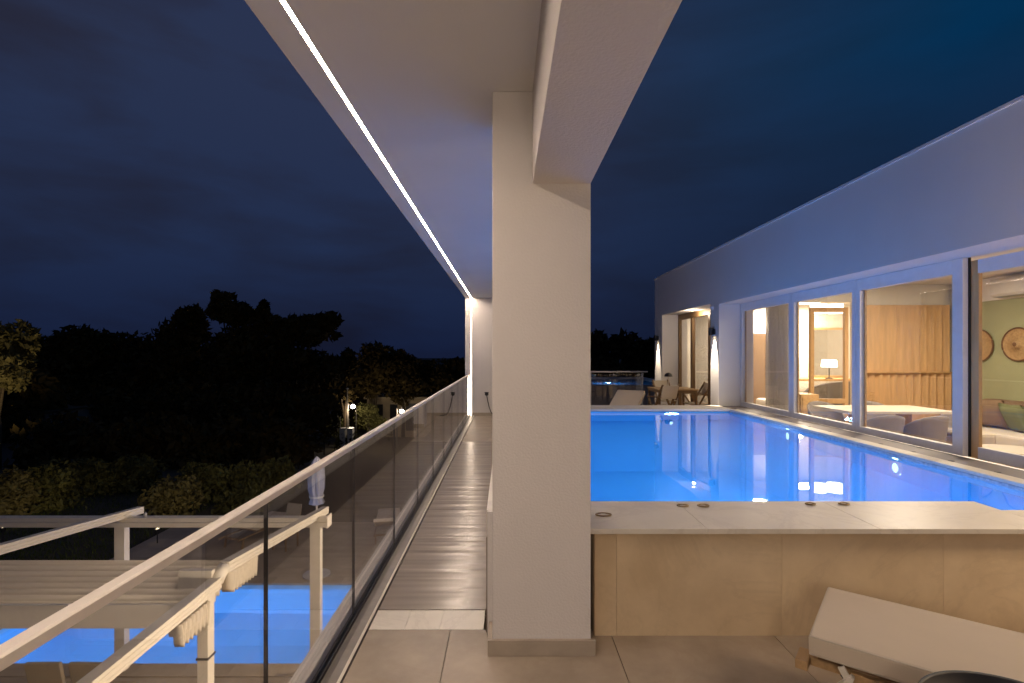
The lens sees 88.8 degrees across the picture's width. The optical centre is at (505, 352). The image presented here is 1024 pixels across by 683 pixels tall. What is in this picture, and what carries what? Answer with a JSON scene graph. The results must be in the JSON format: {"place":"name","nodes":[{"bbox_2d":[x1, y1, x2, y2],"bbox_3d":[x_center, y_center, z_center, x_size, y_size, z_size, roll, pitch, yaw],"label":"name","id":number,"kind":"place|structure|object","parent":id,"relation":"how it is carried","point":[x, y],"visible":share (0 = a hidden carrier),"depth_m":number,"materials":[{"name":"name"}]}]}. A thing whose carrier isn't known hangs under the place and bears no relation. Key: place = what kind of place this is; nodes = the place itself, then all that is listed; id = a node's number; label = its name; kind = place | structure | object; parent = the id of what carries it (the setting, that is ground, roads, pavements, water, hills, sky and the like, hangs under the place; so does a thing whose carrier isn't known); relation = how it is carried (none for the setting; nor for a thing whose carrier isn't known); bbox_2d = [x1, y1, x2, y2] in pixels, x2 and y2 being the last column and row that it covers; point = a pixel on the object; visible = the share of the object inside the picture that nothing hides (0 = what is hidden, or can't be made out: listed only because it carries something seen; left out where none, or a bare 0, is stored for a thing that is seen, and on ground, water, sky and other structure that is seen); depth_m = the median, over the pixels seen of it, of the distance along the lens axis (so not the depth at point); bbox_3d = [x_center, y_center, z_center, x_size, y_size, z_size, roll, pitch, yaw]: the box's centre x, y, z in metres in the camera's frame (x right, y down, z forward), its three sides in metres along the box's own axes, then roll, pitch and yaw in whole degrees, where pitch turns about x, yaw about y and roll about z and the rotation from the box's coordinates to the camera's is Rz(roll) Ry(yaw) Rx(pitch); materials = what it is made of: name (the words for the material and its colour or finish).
{"place":"outdoors","nodes":[
{"label":"outdoors","id":0,"kind":"place"},
{"bbox_2d":[0,488,215,559],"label":"grass","id":1,"kind":"structure","parent":0,"point":[57,548],"depth_m":13.41,"materials":[{"name":"green plant"}]},
{"bbox_2d":[0,522,390,682],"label":"terrace","id":2,"kind":"structure","parent":0,"point":[293,560],"depth_m":12.35,"materials":[{"name":"tile"}]},
{"bbox_2d":[24,662,70,682],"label":"deck chair","id":3,"kind":"object","parent":2,"relation":"on","point":[44,672],"visible":0.84,"depth_m":6.25,"materials":[{"name":"beige fabric"}]},
{"bbox_2d":[68,662,135,682],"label":"deck chair","id":4,"kind":"object","parent":2,"relation":"on","point":[78,671],"visible":0.54,"depth_m":6.25,"materials":[{"name":"beige fabric"}]},
{"bbox_2d":[0,506,331,682],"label":"awning frame","id":5,"kind":"object","parent":2,"relation":"on","point":[175,600],"visible":0.97,"depth_m":5.14,"materials":[{"name":"white metal"}]},
{"bbox_2d":[0,577,357,676],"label":"pool","id":6,"kind":"structure","parent":2,"relation":"in","point":[190,670],"depth_m":7.77,"materials":[{"name":"stone"}]},
{"bbox_2d":[0,589,349,662],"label":"water","id":7,"kind":"structure","parent":6,"relation":"in","point":[238,625],"depth_m":8.84,"materials":[{"name":"blue liquid"}]},
{"bbox_2d":[218,511,285,549],"bbox_3d":[-6.339,4.367,13.274,0.580,0.676,1.883,0,0,15],"label":"sun lounger","id":8,"kind":"object","parent":2,"relation":"on","point":[273,513],"visible":0.39,"depth_m":12.76,"materials":[{"name":"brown wood"}]},
{"bbox_2d":[272,502,301,551],"bbox_3d":[-5.286,4.204,12.638,0.420,0.992,0.562,0,0,20],"label":"deck chair","id":9,"kind":"object","parent":2,"relation":"on","point":[294,509],"visible":0.41,"depth_m":12.80,"materials":[{"name":"beige fabric"}]},
{"bbox_2d":[302,456,330,580],"bbox_3d":[-3.980,3.440,11.000,0.560,2.520,0.560,0,0,0],"label":"closed parasol","id":10,"kind":"object","parent":2,"relation":"on","point":[316,484],"visible":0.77,"depth_m":10.91,"materials":[{"name":"white fabric"}]},
{"bbox_2d":[0,358,652,559],"bbox_3d":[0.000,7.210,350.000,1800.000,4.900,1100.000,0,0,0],"label":"ground","id":11,"kind":"structure","parent":0,"point":[373,476],"depth_m":17.73,"materials":[{"name":"green plant"}]},
{"bbox_2d":[0,319,41,468],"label":"tree","id":12,"kind":"object","parent":11,"relation":"on","point":[18,348],"visible":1,"depth_m":25.92,"materials":[{"name":"green plant"}]},
{"bbox_2d":[0,465,44,515],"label":"bush","id":13,"kind":"object","parent":11,"relation":"on","point":[15,487],"visible":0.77,"depth_m":15.29,"materials":[{"name":"green plant"}]},
{"bbox_2d":[1,367,71,449],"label":"tree","id":14,"kind":"object","parent":11,"relation":"on","point":[37,397],"visible":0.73,"depth_m":29.99,"materials":[{"name":"green plant"}]},
{"bbox_2d":[11,458,85,512],"bbox_3d":[-13.983,4.493,15.911,1.847,2.454,1.636,0,0,0],"label":"bush","id":15,"kind":"object","parent":11,"relation":"on","point":[57,482],"visible":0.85,"depth_m":15.80,"materials":[{"name":"green plant"}]},
{"bbox_2d":[2,404,103,465],"bbox_3d":[-28.375,5.020,32.000,4.500,3.290,4.200,0,0,0],"label":"tree","id":16,"kind":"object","parent":11,"relation":"on","point":[82,411],"depth_m":30.06,"materials":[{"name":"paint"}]},
{"bbox_2d":[2,410,129,469],"bbox_3d":[-21.568,4.711,26.047,5.884,3.827,6.034,0,0,-17],"label":"thicket","id":17,"kind":"object","parent":11,"relation":"on","point":[66,439],"visible":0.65,"depth_m":25.21,"materials":[{"name":"green plant"}]},
{"bbox_2d":[34,323,126,397],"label":"tree","id":18,"kind":"object","parent":11,"relation":"on","point":[72,350],"visible":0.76,"depth_m":43.10,"materials":[{"name":"green plant"}]},
{"bbox_2d":[68,456,127,496],"bbox_3d":[-14.214,4.848,18.031,2.025,2.630,2.365,0,0,-39],"label":"bush","id":19,"kind":"object","parent":11,"relation":"on","point":[95,477],"visible":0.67,"depth_m":17.72,"materials":[{"name":"green plant"}]},
{"bbox_2d":[75,330,153,398],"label":"tree","id":20,"kind":"object","parent":11,"relation":"on","point":[132,349],"visible":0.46,"depth_m":44.69,"materials":[{"name":"green plant"}]},
{"bbox_2d":[110,453,167,493],"bbox_3d":[-13.119,4.884,18.456,2.072,2.646,1.834,0,0,0],"label":"bush","id":21,"kind":"object","parent":11,"relation":"on","point":[135,474],"visible":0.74,"depth_m":18.26,"materials":[{"name":"green plant"}]},
{"bbox_2d":[114,302,214,403],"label":"tree","id":22,"kind":"object","parent":11,"relation":"on","point":[183,335],"visible":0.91,"depth_m":41.00,"materials":[{"name":"green plant"}]},
{"bbox_2d":[137,473,205,515],"bbox_3d":[-9.867,4.693,15.539,1.811,2.266,1.650,0,0,0],"label":"bush","id":23,"kind":"object","parent":11,"relation":"on","point":[171,497],"visible":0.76,"depth_m":15.24,"materials":[{"name":"green plant"}]},
{"bbox_2d":[176,461,236,503],"bbox_3d":[-9.809,4.651,16.985,2.046,2.356,1.906,0,0,0],"label":"bush","id":24,"kind":"object","parent":11,"relation":"on","point":[210,477],"visible":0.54,"depth_m":16.77,"materials":[{"name":"green plant"}]},
{"bbox_2d":[194,289,283,427],"bbox_3d":[-19.881,1.827,39.838,6.523,13.423,6.119,0,0,0],"label":"tree","id":25,"kind":"object","parent":11,"relation":"on","point":[234,345],"visible":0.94,"depth_m":39.11,"materials":[{"name":"green plant"}]},
{"bbox_2d":[210,458,272,497],"bbox_3d":[-8.824,4.884,17.522,2.138,2.715,1.906,0,0,0],"label":"bush","id":26,"kind":"object","parent":11,"relation":"on","point":[243,475],"visible":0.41,"depth_m":17.29,"materials":[{"name":"green plant"}]},
{"bbox_2d":[211,480,272,515],"bbox_3d":[-7.820,5.094,15.671,1.936,2.563,1.755,0,0,0],"label":"bush","id":27,"kind":"object","parent":11,"relation":"on","point":[240,495],"visible":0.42,"depth_m":15.44,"materials":[{"name":"green plant"}]},
{"bbox_2d":[253,454,302,495],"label":"bush","id":28,"kind":"object","parent":11,"relation":"on","point":[279,470],"visible":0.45,"depth_m":17.80,"materials":[{"name":"green plant"}]},
{"bbox_2d":[249,310,346,394],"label":"tree","id":29,"kind":"object","parent":11,"relation":"on","point":[284,337],"visible":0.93,"depth_m":40.06,"materials":[{"name":"green plant"}]},
{"bbox_2d":[307,346,359,426],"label":"tree","id":30,"kind":"object","parent":11,"relation":"on","point":[348,356],"visible":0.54,"depth_m":49.57,"materials":[{"name":"green plant"}]},
{"bbox_2d":[328,415,342,443],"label":"bush","id":31,"kind":"object","parent":11,"relation":"on","point":[338,428],"visible":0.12,"depth_m":51.31,"materials":[{"name":"green plant"}]},
{"bbox_2d":[339,427,346,447],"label":"shed","id":32,"kind":"structure","parent":11,"relation":"on","point":[343,432],"depth_m":46.00,"materials":[{"name":"grey"}]},
{"bbox_2d":[333,431,360,452],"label":"bush","id":33,"kind":"object","parent":11,"relation":"on","point":[338,441],"visible":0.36,"depth_m":46.07,"materials":[{"name":"green plant"}]},
{"bbox_2d":[346,388,348,427],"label":"utility pole","id":34,"kind":"object","parent":11,"relation":"on","point":[347,408],"visible":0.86,"depth_m":48.94,"materials":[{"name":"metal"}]},
{"bbox_2d":[347,427,354,452],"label":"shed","id":35,"kind":"structure","parent":11,"relation":"on","point":[350,430],"depth_m":46.00,"materials":[{"name":"grey"}]},
{"bbox_2d":[353,402,378,443],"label":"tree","id":36,"kind":"object","parent":11,"relation":"on","point":[368,411],"visible":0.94,"depth_m":51.77,"materials":[{"name":"green plant"}]},
{"bbox_2d":[349,340,398,438],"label":"tree","id":37,"kind":"object","parent":11,"relation":"on","point":[377,361],"visible":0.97,"depth_m":54.16,"materials":[{"name":"green plant"}]},
{"bbox_2d":[366,414,392,443],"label":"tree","id":38,"kind":"object","parent":11,"relation":"on","point":[377,418],"visible":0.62,"depth_m":51.74,"materials":[{"name":"green plant"}]},
{"bbox_2d":[335,369,431,432],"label":"tree","id":39,"kind":"object","parent":11,"relation":"on","point":[352,414],"visible":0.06,"depth_m":61.21,"materials":[{"name":"green plant"}]},
{"bbox_2d":[364,393,431,436],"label":"house","id":40,"kind":"structure","parent":11,"relation":"on","point":[387,406],"depth_m":56.00,"materials":[{"name":"metal"}]},
{"bbox_2d":[377,404,382,425],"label":"window","id":41,"kind":"structure","parent":40,"relation":"in","point":[380,412],"depth_m":55.95,"materials":[{"name":"glass"}]},
{"bbox_2d":[390,404,397,426],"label":"window","id":42,"kind":"structure","parent":40,"relation":"in","point":[393,407],"depth_m":55.95,"materials":[{"name":"glass"}]},
{"bbox_2d":[406,403,415,430],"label":"door","id":43,"kind":"structure","parent":40,"relation":"in","point":[411,417],"depth_m":55.95,"materials":[{"name":"metal"}]},
{"bbox_2d":[396,408,403,446],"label":"street lamp","id":44,"kind":"object","parent":11,"relation":"on","point":[401,410],"visible":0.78,"depth_m":49.94,"materials":[{"name":"metal"}]},
{"bbox_2d":[378,348,431,436],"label":"tree","id":45,"kind":"object","parent":11,"relation":"on","point":[407,378],"visible":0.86,"depth_m":55.20,"materials":[{"name":"green plant"}]},
{"bbox_2d":[412,356,464,396],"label":"tree","id":46,"kind":"object","parent":11,"relation":"on","point":[444,375],"visible":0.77,"depth_m":57.09,"materials":[{"name":"green plant"}]},
{"bbox_2d":[591,327,640,376],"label":"tree","id":47,"kind":"object","parent":11,"relation":"on","point":[621,346],"visible":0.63,"depth_m":41.32,"materials":[{"name":"green plant"}]},
{"bbox_2d":[591,377,654,404],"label":"neighbour pool","id":48,"kind":"structure","parent":11,"relation":"on","point":[602,394],"depth_m":19.70,"materials":[{"name":"stone"}]},
{"bbox_2d":[591,378,652,384],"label":"water","id":49,"kind":"structure","parent":48,"relation":"in","point":[615,381],"depth_m":23.12,"materials":[{"name":"blue liquid"}]},
{"bbox_2d":[621,336,654,378],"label":"tree","id":50,"kind":"object","parent":11,"relation":"on","point":[643,358],"visible":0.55,"depth_m":42.99,"materials":[{"name":"green plant"}]},
{"bbox_2d":[654,94,1023,478],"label":"villa","id":51,"kind":"object","parent":11,"relation":"on","point":[907,258],"visible":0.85,"depth_m":6.23,"materials":[{"name":"paint"}]},
{"bbox_2d":[678,308,710,404],"bbox_3d":[4.105,0.298,10.910,0.070,2.363,2.900,0,0,0],"label":"sliding door","id":52,"kind":"structure","parent":51,"relation":"in","point":[705,312],"depth_m":11.42,"materials":[{"name":"brown wood"}]},
{"bbox_2d":[682,382,707,404],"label":"wooden chair","id":53,"kind":"object","parent":51,"relation":"on","point":[704,389],"visible":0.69,"depth_m":10.90,"materials":[{"name":"brown wood"}]},
{"bbox_2d":[695,315,707,402],"bbox_3d":[4.421,0.219,10.950,0.098,2.502,2.800,0,0,0],"label":"curtain","id":54,"kind":"object","parent":51,"relation":"hanging from","point":[701,349],"visible":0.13,"depth_m":11.76,"materials":[{"name":"fabric"}]},
{"bbox_2d":[740,294,790,416],"bbox_3d":[4.105,0.041,8.268,0.070,1.768,1.609,0,0,0],"label":"window frame","id":55,"kind":"structure","parent":51,"relation":"in","point":[784,299],"depth_m":8.52,"materials":[{"name":"paint"}]},
{"bbox_2d":[765,304,788,410],"bbox_3d":[4.421,0.194,8.480,0.079,2.552,0.820,0,0,0],"label":"curtain","id":56,"kind":"object","parent":51,"relation":"hanging from","point":[777,363],"visible":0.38,"depth_m":8.48,"materials":[{"name":"fabric"}]},
{"bbox_2d":[756,381,849,422],"bbox_3d":[6.300,0.965,10.545,1.700,0.870,2.010,0,0,0],"label":"sofa","id":57,"kind":"object","parent":51,"relation":"on","point":[832,390],"visible":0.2,"depth_m":9.54,"materials":[{"name":"white fabric"}]},
{"bbox_2d":[799,392,818,414],"bbox_3d":[4.800,1.080,8.444,0.280,0.840,0.412,0,0,0],"label":"sideboard","id":58,"kind":"object","parent":51,"relation":"on","point":[805,399],"visible":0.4,"depth_m":8.25,"materials":[{"name":"brown wood"}]},
{"bbox_2d":[791,280,855,431],"bbox_3d":[4.105,0.041,6.770,0.070,1.768,1.374,0,0,0],"label":"window frame","id":59,"kind":"structure","parent":51,"relation":"in","point":[846,287],"depth_m":6.87,"materials":[{"name":"paint"}]},
{"bbox_2d":[799,378,849,380],"bbox_3d":[7.300,1.050,12.200,1.800,0.900,0.600,0,0,0],"label":"desk","id":60,"kind":"object","parent":51,"relation":"on","point":[821,379],"visible":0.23,"depth_m":11.90,"materials":[{"name":"brown wood"}]},
{"bbox_2d":[821,360,837,378],"bbox_3d":[7.420,0.385,12.000,0.330,0.430,0.330,0,0,0],"label":"table lamp","id":61,"kind":"object","parent":60,"relation":"on","point":[829,363],"visible":1,"depth_m":11.89,"materials":[{"name":"fabric"}]},
{"bbox_2d":[810,302,842,313],"bbox_3d":[6.750,-0.990,11.000,0.800,0.330,0.310,0,0,0],"label":"pendant lamp","id":62,"kind":"object","parent":51,"relation":"hanging from","point":[826,305],"visible":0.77,"depth_m":10.88,"materials":[{"name":"white metal"}]},
{"bbox_2d":[807,401,845,421],"bbox_3d":[4.750,1.119,7.764,0.507,0.764,0.457,0,0,0],"label":"dining chair","id":63,"kind":"object","parent":51,"relation":"on","point":[828,414],"visible":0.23,"depth_m":7.91,"materials":[{"name":"grey fabric"}]},
{"bbox_2d":[814,328,842,376],"bbox_3d":[7.750,0.000,12.595,0.900,1.200,0.030,0,0,0],"label":"wall mirror","id":64,"kind":"object","parent":51,"relation":"attached to","point":[828,343],"depth_m":12.60,"materials":[{"name":"brown mirror"}]},
{"bbox_2d":[809,307,847,422],"bbox_3d":[5.585,0.360,9.050,0.650,2.280,0.060,0,0,0],"label":"door frame","id":65,"kind":"object","parent":51,"relation":"on","point":[844,400],"visible":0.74,"depth_m":9.02,"materials":[{"name":"brown wood"}]},
{"bbox_2d":[867,401,894,419],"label":"dining chair","id":66,"kind":"object","parent":51,"relation":"on","point":[869,416],"visible":0.04,"depth_m":7.95,"materials":[{"name":"grey fabric"}]},
{"bbox_2d":[813,405,951,425],"bbox_3d":[5.060,1.125,7.050,1.380,0.750,0.800,0,0,0],"label":"dining table","id":67,"kind":"object","parent":51,"relation":"on","point":[906,412],"visible":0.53,"depth_m":6.99,"materials":[{"name":"white wood"}]},
{"bbox_2d":[867,415,904,433],"bbox_3d":[4.560,1.119,6.366,0.507,0.764,0.457,0,0,0],"label":"dining chair","id":68,"kind":"object","parent":51,"relation":"on","point":[894,423],"visible":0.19,"depth_m":6.17,"materials":[{"name":"grey fabric"}]},
{"bbox_2d":[856,258,967,455],"bbox_3d":[4.105,0.041,5.367,0.070,1.768,1.419,0,0,0],"label":"window frame","id":69,"kind":"structure","parent":51,"relation":"in","point":[957,268],"depth_m":4.88,"materials":[{"name":"paint"}]},
{"bbox_2d":[903,416,948,442],"bbox_3d":[5.021,1.119,6.287,0.507,0.764,0.457,0,0,-6],"label":"dining chair","id":70,"kind":"object","parent":51,"relation":"on","point":[934,428],"visible":0.53,"depth_m":6.10,"materials":[{"name":"grey fabric"}]},
{"bbox_2d":[940,410,977,458],"bbox_3d":[6.014,1.119,7.000,0.457,0.764,0.507,0,0,0],"label":"dining chair","id":71,"kind":"object","parent":51,"relation":"on","point":[949,430],"visible":0.06,"depth_m":7.17,"materials":[{"name":"grey fabric"}]},
{"bbox_2d":[946,432,995,460],"bbox_3d":[6.350,1.300,7.350,0.600,0.400,0.560,0,0,0],"label":"ottoman","id":72,"kind":"object","parent":51,"relation":"on","point":[988,438],"visible":0.09,"depth_m":7.07,"materials":[{"name":"fabric"}]},
{"bbox_2d":[939,399,1023,445],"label":"sofa","id":73,"kind":"object","parent":51,"relation":"on","point":[1006,436],"visible":0.09,"depth_m":7.12,"materials":[{"name":"fabric"}]},
{"bbox_2d":[982,399,1008,427],"bbox_3d":[7.060,0.880,7.600,0.150,0.420,0.420,-18,3,-9],"label":"cushion","id":74,"kind":"object","parent":73,"relation":"on","point":[992,415],"visible":0.62,"depth_m":7.53,"materials":[{"name":"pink fabric"}]},
{"bbox_2d":[998,403,1023,431],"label":"cushion","id":75,"kind":"object","parent":73,"relation":"on","point":[1013,416],"visible":1,"depth_m":7.14,"materials":[{"name":"green fabric"}]},
{"bbox_2d":[982,330,993,361],"bbox_3d":[7.449,-0.110,8.270,0.068,0.524,0.524,0,0,0],"label":"wall basket","id":76,"kind":"object","parent":51,"relation":"attached to","point":[987,345],"depth_m":8.13,"materials":[{"name":"wicker"}]},
{"bbox_2d":[968,250,1023,468],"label":"window frame","id":77,"kind":"structure","parent":51,"relation":"in","point":[976,268],"depth_m":4.58,"materials":[{"name":"paint"}]},
{"bbox_2d":[982,444,1023,468],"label":"coffee table","id":78,"kind":"object","parent":51,"relation":"on","point":[1014,449],"visible":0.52,"depth_m":6.21,"materials":[{"name":"brown wood"}]},
{"bbox_2d":[990,275,1023,297],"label":"air conditioner","id":79,"kind":"object","parent":51,"relation":"attached to","point":[1007,287],"visible":1,"depth_m":7.60,"materials":[{"name":"white plastic"}]},
{"bbox_2d":[1001,327,1023,361],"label":"wall basket","id":80,"kind":"object","parent":51,"relation":"attached to","point":[1012,344],"depth_m":7.67,"materials":[{"name":"wicker"}]},
{"bbox_2d":[373,508,399,544],"bbox_3d":[-3.075,4.367,13.593,0.580,0.676,1.883,0,0,-10],"label":"chair","id":81,"kind":"object","parent":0,"point":[384,517],"visible":0.65,"depth_m":13.25,"materials":[{"name":"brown wood"}]},
{"bbox_2d":[0,0,1023,357],"label":"sky","id":82,"kind":"structure","parent":0,"point":[157,156],"materials":[{"name":"blue"}]},
{"bbox_2d":[342,416,892,682],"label":"floor","id":83,"kind":"structure","parent":0,"point":[421,656],"depth_m":2.54,"materials":[{"name":"beige tile"}]},
{"bbox_2d":[488,92,595,655],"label":"column","id":84,"kind":"structure","parent":83,"relation":"on","point":[541,419],"depth_m":2.60,"materials":[{"name":"paint"}]},
{"bbox_2d":[245,0,681,297],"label":"roof canopy","id":85,"kind":"object","parent":84,"relation":"on","point":[419,82],"visible":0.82,"depth_m":2.27,"materials":[{"name":"paint"}]},
{"bbox_2d":[280,0,361,123],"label":"light strip","id":86,"kind":"object","parent":85,"relation":"attached to","point":[306,38],"visible":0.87,"depth_m":2.29,"materials":[{"name":"glowing white light"}]},
{"bbox_2d":[362,126,470,297],"bbox_3d":[-0.825,-1.310,7.713,0.021,0.019,9.367,0,0,0],"label":"light strip","id":87,"kind":"object","parent":85,"relation":"attached to","point":[385,163],"visible":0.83,"depth_m":4.15,"materials":[{"name":"white plastic"}]},
{"bbox_2d":[591,371,647,404],"bbox_3d":[2.095,0.990,13.600,3.190,1.021,0.044,0,0,0],"label":"terrace railing","id":88,"kind":"object","parent":83,"relation":"on","point":[641,372],"visible":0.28,"depth_m":13.58,"materials":[{"name":"grey metal"}]},
{"bbox_2d":[610,390,644,404],"bbox_3d":[2.122,1.141,10.039,0.580,0.728,1.870,0,0,32],"label":"sun lounger","id":89,"kind":"object","parent":83,"relation":"on","point":[628,397],"visible":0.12,"depth_m":10.56,"materials":[{"name":"beige fabric"}]},
{"bbox_2d":[647,384,679,404],"bbox_3d":[3.097,1.060,10.309,0.460,0.893,0.522,0,0,-20],"label":"wooden chair","id":90,"kind":"object","parent":83,"relation":"on","point":[667,392],"visible":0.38,"depth_m":10.12,"materials":[{"name":"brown wood"}]},
{"bbox_2d":[652,380,678,404],"bbox_3d":[3.552,1.060,11.640,0.460,0.893,0.522,0,0,-10],"label":"wooden chair","id":91,"kind":"object","parent":83,"relation":"on","point":[658,383],"visible":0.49,"depth_m":11.82,"materials":[{"name":"brown wood"}]},
{"bbox_2d":[647,387,698,404],"bbox_3d":[3.460,1.120,10.899,0.820,0.760,0.837,0,0,0],"label":"outdoor table","id":92,"kind":"object","parent":83,"relation":"on","point":[680,390],"visible":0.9,"depth_m":10.51,"materials":[{"name":"brown wood"}]},
{"bbox_2d":[486,405,1023,635],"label":"raised pool","id":93,"kind":"structure","parent":83,"relation":"on","point":[731,568],"depth_m":2.77,"materials":[{"name":"stone"}]},
{"bbox_2d":[595,512,611,516],"bbox_3d":[0.550,0.913,2.946,0.094,0.009,0.063,0,0,0],"label":"cover anchor","id":94,"kind":"object","parent":93,"relation":"on","point":[603,514],"visible":1,"depth_m":2.94,"materials":[{"name":"silver metal"}]},
{"bbox_2d":[591,412,1023,509],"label":"water","id":95,"kind":"structure","parent":93,"relation":"in","point":[682,456],"depth_m":4.35,"materials":[{"name":"blue liquid"}]},
{"bbox_2d":[795,587,1023,682],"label":"sun lounger","id":96,"kind":"object","parent":83,"relation":"on","point":[882,641],"visible":1,"depth_m":2.04,"materials":[{"name":"fabric"}]},
{"bbox_2d":[918,670,1023,682],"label":"side table","id":97,"kind":"object","parent":83,"relation":"on","point":[954,676],"visible":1,"depth_m":1.70,"materials":[{"name":"black metal"}]},
{"bbox_2d":[753,333,765,403],"bbox_3d":[5.700,0.525,12.342,0.840,1.950,0.415,0,0,0],"label":"wardrobe","id":98,"kind":"object","parent":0,"point":[759,350],"visible":0.14,"depth_m":12.13,"materials":[{"name":"brown wood"}]},
{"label":"floor slab","id":99,"kind":"structure","parent":0,"visible":0},
{"bbox_2d":[289,465,431,682],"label":"ledge","id":100,"kind":"object","parent":99,"relation":"attached to","point":[309,666],"visible":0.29,"depth_m":3.12,"materials":[{"name":"paint"}]},
{"bbox_2d":[0,374,473,682],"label":"glass railing","id":101,"kind":"object","parent":100,"relation":"on","point":[452,418],"visible":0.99,"depth_m":2.62,"materials":[{"name":"clear glass"}]},
{"bbox_2d":[369,610,484,630],"bbox_3d":[-0.432,1.516,2.939,0.623,0.029,0.211,0,0,0],"label":"threshold strip","id":102,"kind":"object","parent":99,"relation":"on","point":[450,620],"visible":0.79,"depth_m":2.93,"materials":[{"name":"stone"}]},
{"bbox_2d":[379,442,491,614],"bbox_3d":[-0.428,1.514,5.920,0.628,0.032,5.740,0,0,0],"label":"decking","id":103,"kind":"object","parent":99,"relation":"on","point":[442,566],"visible":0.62,"depth_m":4.00,"materials":[{"name":"grey wood"}]},
{"bbox_2d":[465,298,491,415],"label":"end wall","id":104,"kind":"structure","parent":99,"relation":"on","point":[481,346],"depth_m":12.40,"materials":[{"name":"paint"}]},
{"bbox_2d":[470,299,471,414],"bbox_3d":[-0.825,0.100,12.415,0.033,2.760,0.029,0,0,0],"label":"wall light strip","id":105,"kind":"object","parent":104,"relation":"attached to","point":[470,356],"depth_m":12.40,"materials":[{"name":"white metal"}]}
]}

